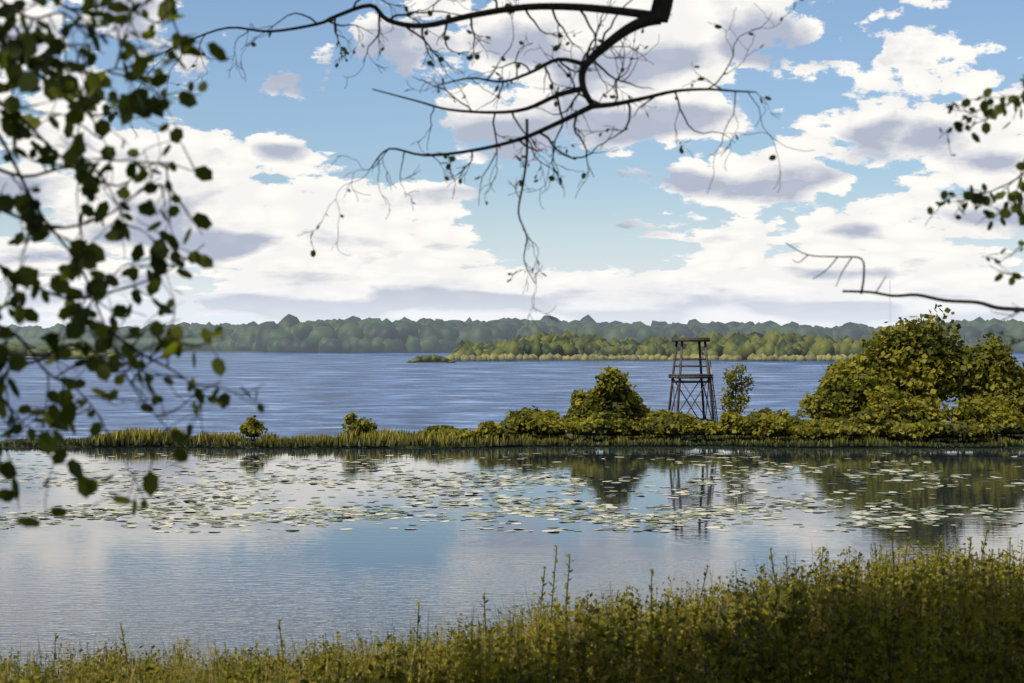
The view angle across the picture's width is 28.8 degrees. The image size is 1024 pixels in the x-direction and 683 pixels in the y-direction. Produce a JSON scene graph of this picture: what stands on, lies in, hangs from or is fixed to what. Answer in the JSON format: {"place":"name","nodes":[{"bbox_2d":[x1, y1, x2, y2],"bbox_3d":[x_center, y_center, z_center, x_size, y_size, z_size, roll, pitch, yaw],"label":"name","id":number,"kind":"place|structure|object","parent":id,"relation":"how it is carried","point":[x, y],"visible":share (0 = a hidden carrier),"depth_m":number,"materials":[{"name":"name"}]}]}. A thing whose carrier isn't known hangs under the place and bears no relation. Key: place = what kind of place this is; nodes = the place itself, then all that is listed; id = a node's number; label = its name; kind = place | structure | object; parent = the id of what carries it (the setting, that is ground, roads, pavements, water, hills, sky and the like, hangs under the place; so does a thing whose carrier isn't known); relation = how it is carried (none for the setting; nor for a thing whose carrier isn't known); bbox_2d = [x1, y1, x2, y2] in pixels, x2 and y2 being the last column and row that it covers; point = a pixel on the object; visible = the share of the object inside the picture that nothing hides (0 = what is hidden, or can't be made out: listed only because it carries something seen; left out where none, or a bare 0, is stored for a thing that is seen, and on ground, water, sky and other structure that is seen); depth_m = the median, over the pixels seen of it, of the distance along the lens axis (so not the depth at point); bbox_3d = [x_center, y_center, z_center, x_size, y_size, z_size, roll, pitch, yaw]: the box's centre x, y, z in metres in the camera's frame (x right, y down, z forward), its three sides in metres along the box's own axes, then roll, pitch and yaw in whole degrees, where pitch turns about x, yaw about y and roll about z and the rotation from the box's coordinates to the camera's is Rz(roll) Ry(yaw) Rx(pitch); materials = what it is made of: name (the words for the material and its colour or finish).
{"place":"outdoors","nodes":[
{"label":"outdoors","id":0,"kind":"place"},
{"bbox_2d":[3,342,139,358],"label":"headland","id":1,"kind":"structure","parent":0,"point":[20,348],"depth_m":689.40,"materials":[{"name":"green plant"}]},
{"bbox_2d":[143,351,404,352],"bbox_3d":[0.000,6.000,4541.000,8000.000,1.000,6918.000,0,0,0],"label":"shore land","id":2,"kind":"structure","parent":0,"point":[211,352],"depth_m":1082.00,"materials":[{"name":"green plant"}]},
{"bbox_2d":[0,314,1023,352],"bbox_3d":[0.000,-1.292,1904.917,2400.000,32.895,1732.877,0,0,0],"label":"forest","id":3,"kind":"object","parent":2,"relation":"on","point":[289,333],"visible":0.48,"depth_m":1100.54,"materials":[{"name":"green plant"}]},
{"bbox_2d":[0,422,1023,447],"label":"spit land","id":4,"kind":"structure","parent":0,"point":[568,434],"depth_m":113.66,"materials":[{"name":"green plant"}]},
{"bbox_2d":[239,304,1023,439],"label":"bushes","id":5,"kind":"object","parent":4,"relation":"on","point":[882,366],"visible":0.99,"depth_m":120.41,"materials":[{"name":"green plant"}]},
{"bbox_2d":[251,333,1011,442],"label":"bush stems","id":6,"kind":"object","parent":4,"relation":"on","point":[742,437],"visible":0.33,"depth_m":116.37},
{"bbox_2d":[245,368,1023,438],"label":"bushes","id":7,"kind":"object","parent":4,"relation":"on","point":[780,434],"visible":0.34,"depth_m":115.56,"materials":[{"name":"green plant"}]},
{"bbox_2d":[668,338,717,421],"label":"observation tower","id":8,"kind":"structure","parent":4,"relation":"on","point":[708,376],"depth_m":124.73,"materials":[{"name":"brown wood"}]},
{"bbox_2d":[718,359,754,414],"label":"sapling","id":9,"kind":"object","parent":4,"relation":"on","point":[728,401],"depth_m":123.27,"materials":[{"name":"green plant"}]},
{"bbox_2d":[0,444,1023,681],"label":"pond water","id":10,"kind":"structure","parent":0,"point":[90,580],"depth_m":60.91,"materials":[{"name":"blue liquid"}]},
{"bbox_2d":[0,453,1023,531],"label":"water lily pads","id":11,"kind":"object","parent":10,"relation":"on","point":[927,513],"visible":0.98,"depth_m":72.67,"materials":[{"name":"green plant"}]},
{"bbox_2d":[0,353,1023,440],"bbox_3d":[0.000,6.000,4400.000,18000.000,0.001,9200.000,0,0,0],"label":"lake water","id":12,"kind":"structure","parent":0,"point":[313,394],"depth_m":248.89,"materials":[{"name":"blue liquid"}]},
{"bbox_2d":[408,354,456,362],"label":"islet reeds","id":13,"kind":"object","parent":12,"relation":"on","point":[430,358],"visible":1,"depth_m":559.11,"materials":[{"name":"green plant"}]},
{"bbox_2d":[446,352,863,360],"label":"reeds","id":14,"kind":"object","parent":12,"relation":"on","point":[645,356],"visible":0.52,"depth_m":606.97,"materials":[{"name":"green plant"}]},
{"bbox_2d":[0,0,1023,328],"label":"sky","id":15,"kind":"structure","parent":0,"point":[867,86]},
{"bbox_2d":[515,360,746,360],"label":"island land","id":16,"kind":"structure","parent":0,"point":[615,360],"depth_m":608.00,"materials":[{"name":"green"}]},
{"bbox_2d":[451,330,964,359],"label":"island scrub","id":17,"kind":"object","parent":16,"relation":"on","point":[743,346],"visible":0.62,"depth_m":616.38,"materials":[{"name":"green plant"}]},
{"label":"bank ground","id":18,"kind":"structure","parent":0,"visible":0},
{"bbox_2d":[0,526,1023,682],"bbox_3d":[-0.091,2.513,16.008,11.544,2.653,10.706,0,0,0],"label":"weeds","id":19,"kind":"object","parent":18,"relation":"on","point":[814,651],"visible":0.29,"depth_m":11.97,"materials":[{"name":"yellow plant"}]},
{"bbox_2d":[0,536,1023,682],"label":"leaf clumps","id":20,"kind":"object","parent":18,"relation":"on","point":[750,668],"visible":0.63,"depth_m":11.90,"materials":[{"name":"green plant"}]},
{"bbox_2d":[0,0,1023,521],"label":"tree branches","id":21,"kind":"object","parent":18,"relation":"on","point":[660,12],"visible":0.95,"depth_m":8.18,"materials":[{"name":"green plant"}]},
{"bbox_2d":[0,0,264,526],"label":"leaves","id":22,"kind":"object","parent":21,"relation":"attached to","point":[93,255],"visible":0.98,"depth_m":5.07,"materials":[{"name":"green plant"}]},
{"bbox_2d":[108,0,1023,374],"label":"leaves","id":23,"kind":"object","parent":21,"relation":"on","point":[970,194],"visible":0.96,"depth_m":7.02,"materials":[{"name":"green plant"}]},
{"bbox_2d":[0,542,1023,682],"bbox_3d":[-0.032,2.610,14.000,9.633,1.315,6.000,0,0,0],"label":"grassy bank","id":24,"kind":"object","parent":18,"relation":"on","point":[728,607],"visible":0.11,"depth_m":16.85,"materials":[{"name":"green plant"}]},
{"bbox_2d":[1,535,1023,682],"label":"dry stalks","id":25,"kind":"object","parent":18,"relation":"on","point":[428,632],"visible":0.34,"depth_m":14.01,"materials":[{"name":"plant"}]}
]}

